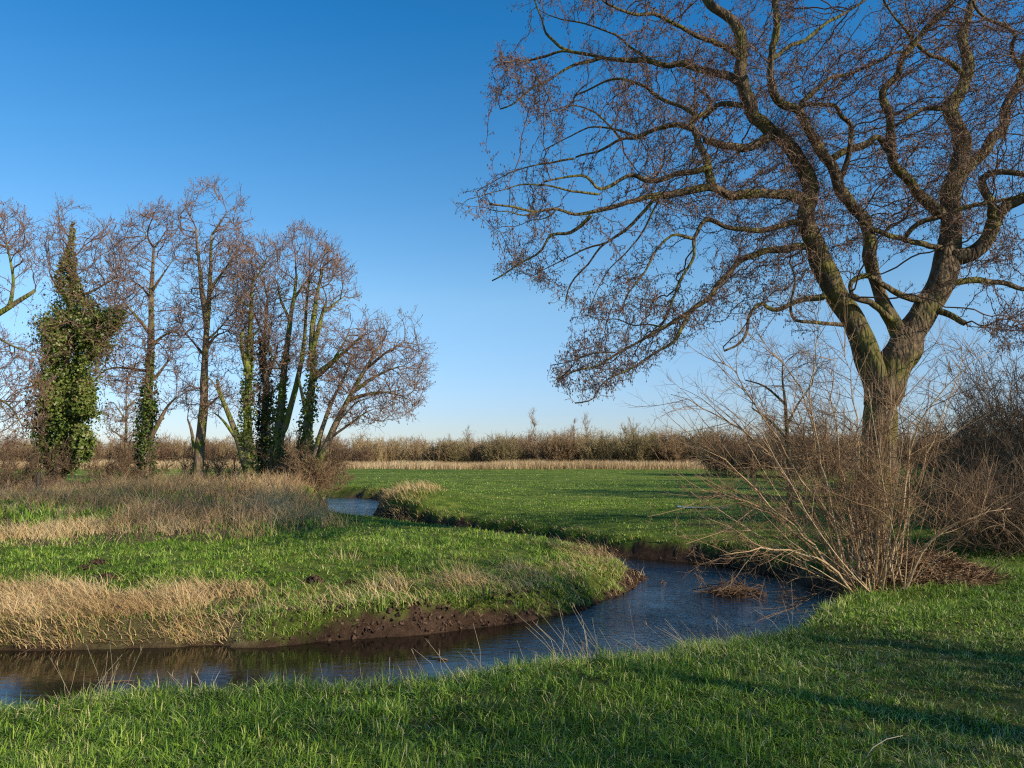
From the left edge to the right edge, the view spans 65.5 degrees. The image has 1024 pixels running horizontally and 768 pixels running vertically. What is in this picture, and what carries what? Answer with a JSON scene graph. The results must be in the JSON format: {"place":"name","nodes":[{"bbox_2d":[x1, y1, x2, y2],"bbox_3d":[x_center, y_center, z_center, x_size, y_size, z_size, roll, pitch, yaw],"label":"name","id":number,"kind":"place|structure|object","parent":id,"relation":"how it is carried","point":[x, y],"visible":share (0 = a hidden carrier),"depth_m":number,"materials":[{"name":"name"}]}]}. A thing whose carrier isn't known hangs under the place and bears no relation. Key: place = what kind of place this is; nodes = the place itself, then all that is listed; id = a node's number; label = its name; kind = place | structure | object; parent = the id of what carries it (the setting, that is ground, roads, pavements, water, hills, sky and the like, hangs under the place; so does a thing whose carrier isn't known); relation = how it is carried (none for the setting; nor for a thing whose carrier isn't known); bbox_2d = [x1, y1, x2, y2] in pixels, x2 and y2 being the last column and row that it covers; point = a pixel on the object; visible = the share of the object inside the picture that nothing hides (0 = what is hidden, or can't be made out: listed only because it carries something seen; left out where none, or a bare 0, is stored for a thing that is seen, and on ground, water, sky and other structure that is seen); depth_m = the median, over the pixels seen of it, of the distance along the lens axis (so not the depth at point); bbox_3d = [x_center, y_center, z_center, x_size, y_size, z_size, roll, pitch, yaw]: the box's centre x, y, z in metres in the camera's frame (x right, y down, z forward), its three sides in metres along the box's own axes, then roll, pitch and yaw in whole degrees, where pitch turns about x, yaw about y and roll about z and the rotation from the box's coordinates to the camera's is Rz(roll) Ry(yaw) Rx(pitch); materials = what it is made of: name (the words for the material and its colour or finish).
{"place":"outdoors","nodes":[
{"label":"outdoors","id":0,"kind":"place"},
{"bbox_2d":[0,535,643,651],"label":"dry grass","id":1,"kind":"structure","parent":0,"point":[37,594],"depth_m":11.06,"materials":[{"name":"beige plant"}]},
{"bbox_2d":[0,497,834,711],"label":"river water","id":2,"kind":"structure","parent":0,"point":[652,602],"depth_m":10.22,"materials":[{"name":"blue liquid"}]},
{"bbox_2d":[100,680,132,683],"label":"twig","id":3,"kind":"object","parent":2,"relation":"on","point":[115,681],"visible":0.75,"depth_m":8.64,"materials":[{"name":"brown wood"}]},
{"bbox_2d":[690,569,794,598],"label":"fallen branch","id":4,"kind":"object","parent":2,"relation":"in","point":[731,591],"visible":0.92,"depth_m":14.01,"materials":[{"name":"brown wood"}]},
{"bbox_2d":[0,562,1023,767],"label":"grass","id":5,"kind":"structure","parent":0,"point":[264,700],"depth_m":5.32,"materials":[{"name":"green plant"}]},
{"bbox_2d":[864,735,902,759],"bbox_3d":[2.122,2.084,4.570,0.302,0.103,0.031,2,-5,-21],"label":"stick","id":6,"kind":"object","parent":5,"relation":"on","point":[879,743],"visible":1,"depth_m":4.57,"materials":[{"name":"brown wood"}]},
{"bbox_2d":[0,452,1023,767],"bbox_3d":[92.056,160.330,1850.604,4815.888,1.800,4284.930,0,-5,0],"label":"ground","id":7,"kind":"structure","parent":0,"point":[652,548],"depth_m":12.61,"materials":[{"name":"green plant"}]},
{"bbox_2d":[0,196,65,450],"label":"alder tree","id":8,"kind":"object","parent":7,"relation":"on","point":[11,304],"visible":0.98,"depth_m":33.84,"materials":[{"name":"brown plant"}]},
{"bbox_2d":[36,472,39,491],"bbox_3d":[-19.520,4.181,32.762,0.155,1.097,0.138,0,-5,0],"label":"fence post","id":9,"kind":"object","parent":7,"relation":"on","point":[38,480],"visible":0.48,"depth_m":32.74,"materials":[{"name":"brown wood"}]},
{"bbox_2d":[0,432,79,490],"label":"bush","id":10,"kind":"object","parent":7,"relation":"on","point":[31,465],"visible":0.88,"depth_m":34.23,"materials":[{"name":"brown plant"}]},
{"bbox_2d":[1,192,140,486],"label":"alder tree","id":11,"kind":"object","parent":7,"relation":"on","point":[76,401],"visible":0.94,"depth_m":36.43,"materials":[{"name":"green plant"}]},
{"bbox_2d":[69,564,97,571],"bbox_3d":[-6.897,2.970,12.799,0.443,0.135,0.331,0,-5,0],"label":"molehill","id":12,"kind":"object","parent":7,"relation":"on","point":[86,567],"visible":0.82,"depth_m":12.78,"materials":[{"name":"soil"}]},
{"bbox_2d":[46,643,142,702],"bbox_3d":[-3.156,2.240,5.970,0.709,0.596,0.817,3,-6,-35],"label":"dry grass tuft","id":13,"kind":"object","parent":7,"relation":"on","point":[98,678],"visible":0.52,"depth_m":5.99,"materials":[{"name":"plant"}]},
{"bbox_2d":[86,558,107,565],"bbox_3d":[-6.937,2.979,13.271,0.451,0.124,0.327,0,-5,0],"label":"molehill","id":14,"kind":"object","parent":7,"relation":"on","point":[99,561],"visible":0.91,"depth_m":13.24,"materials":[{"name":"soil"}]},
{"bbox_2d":[94,572,117,579],"bbox_3d":[-6.265,2.971,12.293,0.381,0.129,0.284,0,-5,0],"label":"molehill","id":15,"kind":"object","parent":7,"relation":"on","point":[106,574],"visible":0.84,"depth_m":12.26,"materials":[{"name":"soil"}]},
{"bbox_2d":[53,435,178,485],"bbox_3d":[-18.179,3.827,37.532,4.442,3.055,5.269,0,-5,0],"label":"bush","id":16,"kind":"object","parent":7,"relation":"on","point":[110,467],"visible":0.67,"depth_m":36.79,"materials":[{"name":"brown plant"}]},
{"bbox_2d":[99,357,160,467],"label":"tree","id":17,"kind":"object","parent":7,"relation":"on","point":[125,417],"visible":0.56,"depth_m":55.70,"materials":[{"name":"brown plant"}]},
{"bbox_2d":[78,195,201,480],"bbox_3d":[-18.019,-2.220,38.258,6.746,14.829,6.345,0,-5,0],"label":"alder tree","id":18,"kind":"object","parent":7,"relation":"on","point":[149,409],"visible":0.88,"depth_m":37.86,"materials":[{"name":"brown plant"}]},
{"bbox_2d":[0,482,338,545],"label":"rough undergrowth","id":19,"kind":"object","parent":7,"relation":"on","point":[86,513],"visible":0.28,"depth_m":20.63,"materials":[{"name":"beige plant"}]},
{"bbox_2d":[130,568,228,612],"bbox_3d":[-4.595,2.872,11.103,1.387,0.594,1.049,0,-5,0],"label":"dry grass tuft","id":20,"kind":"object","parent":7,"relation":"on","point":[183,595],"visible":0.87,"depth_m":11.05,"materials":[{"name":"beige plant"}]},
{"bbox_2d":[142,669,221,699],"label":"dry grass tuft","id":21,"kind":"object","parent":7,"relation":"on","point":[173,678],"visible":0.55,"depth_m":5.84,"materials":[{"name":"beige plant"}]},
{"bbox_2d":[0,462,371,547],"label":"tall dry grass","id":22,"kind":"structure","parent":7,"relation":"on","point":[277,503],"depth_m":21.07,"materials":[{"name":"beige plant"}]},
{"bbox_2d":[172,442,240,481],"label":"bush","id":23,"kind":"object","parent":7,"relation":"on","point":[219,469],"visible":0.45,"depth_m":39.48,"materials":[{"name":"brown plant"}]},
{"bbox_2d":[158,174,262,478],"bbox_3d":[-14.729,-2.788,38.894,6.551,16.034,6.165,0,-5,0],"label":"alder tree","id":24,"kind":"object","parent":7,"relation":"on","point":[198,441],"visible":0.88,"depth_m":38.51,"materials":[{"name":"brown plant"}]},
{"bbox_2d":[205,584,222,591],"bbox_3d":[-4.395,3.027,11.780,0.270,0.119,0.222,0,-5,0],"label":"molehill","id":25,"kind":"object","parent":7,"relation":"on","point":[215,586],"visible":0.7,"depth_m":11.75,"materials":[{"name":"soil"}]},
{"bbox_2d":[199,230,293,482],"bbox_3d":[-12.533,-1.223,37.713,5.277,12.884,5.858,0,-5,0],"label":"alder tree","id":26,"kind":"object","parent":7,"relation":"on","point":[244,439],"visible":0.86,"depth_m":37.33,"materials":[{"name":"brown plant"}]},
{"bbox_2d":[227,253,303,479],"bbox_3d":[-12.398,-0.709,39.693,4.185,12.334,5.985,1,-5,-13],"label":"alder tree","id":27,"kind":"object","parent":7,"relation":"on","point":[265,418],"visible":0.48,"depth_m":39.26,"materials":[{"name":"brown plant"}]},
{"bbox_2d":[258,215,349,478],"bbox_3d":[-10.278,-1.634,38.378,5.144,13.800,5.665,0,-5,0],"label":"alder tree","id":28,"kind":"object","parent":7,"relation":"on","point":[280,421],"visible":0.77,"depth_m":37.91,"materials":[{"name":"brown plant"}]},
{"bbox_2d":[255,425,366,488],"bbox_3d":[-9.342,3.394,37.326,5.336,3.362,5.149,1,-5,-15],"label":"bush","id":29,"kind":"object","parent":7,"relation":"on","point":[334,460],"visible":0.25,"depth_m":37.13,"materials":[{"name":"brown plant"}]},
{"bbox_2d":[300,574,326,585],"bbox_3d":[-3.063,3.011,12.234,0.432,0.185,0.352,4,-6,-37],"label":"molehill","id":30,"kind":"object","parent":7,"relation":"on","point":[313,578],"visible":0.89,"depth_m":12.19,"materials":[{"name":"soil"}]},
{"bbox_2d":[278,442,355,496],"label":"bush","id":31,"kind":"object","parent":7,"relation":"on","point":[323,476],"visible":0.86,"depth_m":34.66,"materials":[{"name":"brown plant"}]},
{"bbox_2d":[312,538,370,561],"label":"dry grass tuft","id":32,"kind":"object","parent":7,"relation":"on","point":[345,555],"visible":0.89,"depth_m":14.03,"materials":[{"name":"plant"}]},
{"bbox_2d":[290,233,393,475],"bbox_3d":[-8.054,-1.059,37.347,4.622,12.581,6.357,2,-5,-19],"label":"alder tree","id":33,"kind":"object","parent":7,"relation":"on","point":[307,410],"visible":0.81,"depth_m":36.88,"materials":[{"name":"brown plant"}]},
{"bbox_2d":[343,579,356,585],"bbox_3d":[-2.464,3.058,12.207,0.270,0.121,0.218,2,-5,-24],"label":"molehill","id":34,"kind":"object","parent":7,"relation":"on","point":[347,582],"visible":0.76,"depth_m":12.18,"materials":[{"name":"soil"}]},
{"bbox_2d":[319,660,389,687],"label":"dry grass tuft","id":35,"kind":"object","parent":7,"relation":"on","point":[347,681],"visible":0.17,"depth_m":6.18,"materials":[{"name":"plant"}]},
{"bbox_2d":[307,309,438,483],"bbox_3d":[-6.408,0.857,35.467,6.285,8.680,6.593,0,-5,0],"label":"alder tree","id":36,"kind":"object","parent":7,"relation":"on","point":[341,413],"visible":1,"depth_m":35.28,"materials":[{"name":"brown plant"}]},
{"bbox_2d":[330,562,437,592],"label":"dry grass tuft","id":37,"kind":"object","parent":7,"relation":"on","point":[398,582],"visible":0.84,"depth_m":12.18,"materials":[{"name":"beige plant"}]},
{"bbox_2d":[409,624,490,684],"bbox_3d":[-0.367,2.266,6.334,1.111,0.756,0.917,0,-5,0],"label":"dry grass tuft","id":38,"kind":"object","parent":7,"relation":"on","point":[450,661],"visible":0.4,"depth_m":6.27,"materials":[{"name":"beige plant"}]},
{"bbox_2d":[257,547,646,644],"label":"earth clods","id":39,"kind":"object","parent":7,"relation":"on","point":[422,621],"visible":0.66,"depth_m":11.24,"materials":[{"name":"soil"}]},
{"bbox_2d":[430,434,478,463],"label":"willow bush","id":40,"kind":"object","parent":7,"relation":"on","point":[456,454],"visible":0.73,"depth_m":93.62,"materials":[{"name":"plant"}]},
{"bbox_2d":[0,458,910,469],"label":"reed bed","id":41,"kind":"object","parent":7,"relation":"on","point":[557,464],"visible":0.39,"depth_m":84.05,"materials":[{"name":"beige plant"}]},
{"bbox_2d":[414,554,497,587],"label":"dry grass tuft","id":42,"kind":"object","parent":7,"relation":"on","point":[469,574],"visible":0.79,"depth_m":12.51,"materials":[{"name":"beige plant"}]},
{"bbox_2d":[462,424,473,444],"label":"tree","id":43,"kind":"object","parent":7,"relation":"on","point":[467,434],"visible":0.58,"depth_m":107.83,"materials":[{"name":"brown plant"}]},
{"bbox_2d":[0,424,993,466],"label":"woods","id":44,"kind":"object","parent":7,"relation":"on","point":[381,451],"visible":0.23,"depth_m":98.20,"materials":[{"name":"brown plant"}]},
{"bbox_2d":[472,430,528,462],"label":"willow bush","id":45,"kind":"object","parent":7,"relation":"on","point":[502,450],"visible":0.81,"depth_m":92.66,"materials":[{"name":"plant"}]},
{"bbox_2d":[7,469,1023,579],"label":"meadow grass","id":46,"kind":"structure","parent":7,"relation":"on","point":[1017,558],"depth_m":25.29,"materials":[{"name":"green plant"}]},
{"bbox_2d":[489,556,545,573],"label":"dry grass tuft","id":47,"kind":"object","parent":7,"relation":"on","point":[505,567],"visible":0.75,"depth_m":13.75,"materials":[{"name":"beige plant"}]},
{"bbox_2d":[528,408,541,459],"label":"tree","id":48,"kind":"object","parent":7,"relation":"on","point":[533,422],"visible":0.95,"depth_m":97.87,"materials":[{"name":"brown plant"}]},
{"bbox_2d":[525,428,592,462],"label":"willow bush","id":49,"kind":"object","parent":7,"relation":"on","point":[555,450],"visible":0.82,"depth_m":91.69,"materials":[{"name":"brown plant"}]},
{"bbox_2d":[570,419,577,438],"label":"tree","id":50,"kind":"object","parent":7,"relation":"on","point":[574,421],"visible":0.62,"depth_m":103.86,"materials":[{"name":"brown plant"}]},
{"bbox_2d":[518,600,636,666],"bbox_3d":[0.610,2.190,6.803,1.159,0.698,1.079,0,-5,0],"label":"dry grass tuft","id":51,"kind":"object","parent":7,"relation":"on","point":[586,644],"visible":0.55,"depth_m":6.70,"materials":[{"name":"plant"}]},
{"bbox_2d":[581,413,592,443],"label":"tree","id":52,"kind":"object","parent":7,"relation":"on","point":[587,425],"visible":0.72,"depth_m":103.78,"materials":[{"name":"brown plant"}]},
{"bbox_2d":[568,430,627,462],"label":"willow bush","id":53,"kind":"object","parent":7,"relation":"on","point":[599,449],"visible":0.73,"depth_m":91.64,"materials":[{"name":"plant"}]},
{"bbox_2d":[558,534,643,573],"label":"dry grass tuft","id":54,"kind":"object","parent":7,"relation":"on","point":[601,549],"visible":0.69,"depth_m":16.22,"materials":[{"name":"beige plant"}]},
{"bbox_2d":[622,417,639,437],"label":"tree","id":55,"kind":"object","parent":7,"relation":"on","point":[630,427],"visible":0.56,"depth_m":102.84,"materials":[{"name":"brown plant"}]},
{"bbox_2d":[609,423,671,463],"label":"willow bush","id":56,"kind":"object","parent":7,"relation":"on","point":[633,451],"visible":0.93,"depth_m":90.54,"materials":[{"name":"plant"}]},
{"bbox_2d":[636,427,696,463],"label":"willow bush","id":57,"kind":"object","parent":7,"relation":"on","point":[665,453],"visible":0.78,"depth_m":90.43,"materials":[{"name":"brown plant"}]},
{"bbox_2d":[581,609,787,658],"bbox_3d":[1.578,2.539,7.413,1.641,0.850,1.354,4,-6,-39],"label":"dry grass tuft","id":58,"kind":"object","parent":7,"relation":"on","point":[676,637],"visible":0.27,"depth_m":7.56,"materials":[{"name":"beige plant"}]},
{"bbox_2d":[677,506,728,507],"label":"puddle","id":59,"kind":"object","parent":7,"relation":"on","point":[699,507],"visible":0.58,"depth_m":25.75,"materials":[{"name":"grey liquid"}]},
{"bbox_2d":[674,424,738,461],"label":"willow bush","id":60,"kind":"object","parent":7,"relation":"on","point":[694,445],"visible":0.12,"depth_m":91.25,"materials":[{"name":"brown plant"}]},
{"bbox_2d":[679,422,784,475],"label":"bush","id":61,"kind":"object","parent":7,"relation":"on","point":[724,440],"visible":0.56,"depth_m":59.79,"materials":[{"name":"brown plant"}]},
{"bbox_2d":[452,0,1023,559],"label":"alder tree","id":62,"kind":"object","parent":7,"relation":"on","point":[946,208],"visible":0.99,"depth_m":14.77,"materials":[{"name":"brown plant"}]},
{"bbox_2d":[706,585,806,641],"bbox_3d":[2.502,2.618,8.412,1.205,1.132,0.951,0,-5,0],"label":"dry grass tuft","id":63,"kind":"object","parent":7,"relation":"on","point":[764,623],"visible":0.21,"depth_m":8.22,"materials":[{"name":"beige plant"}]},
{"bbox_2d":[732,336,849,521],"bbox_3d":[7.424,1.200,21.082,2.803,5.109,3.898,-2,-5,27],"label":"tree","id":64,"kind":"object","parent":7,"relation":"on","point":[785,402],"visible":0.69,"depth_m":21.00,"materials":[{"name":"brown plant"}]},
{"bbox_2d":[735,405,860,478],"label":"bush","id":65,"kind":"object","parent":7,"relation":"on","point":[812,445],"visible":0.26,"depth_m":54.53,"materials":[{"name":"brown plant"}]},
{"bbox_2d":[621,253,1023,628],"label":"coppice shrub","id":66,"kind":"object","parent":7,"relation":"on","point":[842,574],"visible":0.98,"depth_m":10.54,"materials":[{"name":"brown plant"}]},
{"bbox_2d":[815,536,1016,612],"bbox_3d":[5.604,3.080,11.386,2.981,1.741,2.322,0,-5,0],"label":"brush pile","id":67,"kind":"object","parent":7,"relation":"on","point":[956,569],"visible":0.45,"depth_m":10.90,"materials":[{"name":"brown wood"}]},
{"bbox_2d":[892,427,1023,558],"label":"bush","id":68,"kind":"object","parent":7,"relation":"on","point":[988,538],"visible":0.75,"depth_m":14.44,"materials":[{"name":"brown plant"}]},
{"bbox_2d":[897,403,1023,529],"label":"bush","id":69,"kind":"object","parent":7,"relation":"on","point":[1005,454],"visible":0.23,"depth_m":19.05,"materials":[{"name":"brown plant"}]},
{"bbox_2d":[897,387,1023,486],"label":"bush","id":70,"kind":"object","parent":7,"relation":"on","point":[953,444],"visible":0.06,"depth_m":26.62,"materials":[{"name":"brown plant"}]},
{"bbox_2d":[900,322,1023,492],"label":"bush","id":71,"kind":"object","parent":7,"relation":"on","point":[1013,414],"visible":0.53,"depth_m":21.26,"materials":[{"name":"brown plant"}]},
{"bbox_2d":[974,550,1023,571],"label":"dry grass tuft","id":72,"kind":"object","parent":7,"relation":"on","point":[998,562],"visible":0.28,"depth_m":12.05,"materials":[{"name":"plant"}]},
{"bbox_2d":[0,0,1023,448],"label":"sky","id":73,"kind":"structure","parent":0,"point":[362,120],"materials":[{"name":"blue"}]},
{"bbox_2d":[363,477,820,574],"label":"rim dry grass","id":74,"kind":"structure","parent":0,"point":[407,487],"depth_m":29.22,"materials":[{"name":"beige plant"}]},
{"bbox_2d":[716,579,926,635],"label":"grass tufts","id":75,"kind":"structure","parent":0,"point":[819,611],"depth_m":8.71,"materials":[{"name":"green plant"}]}
]}

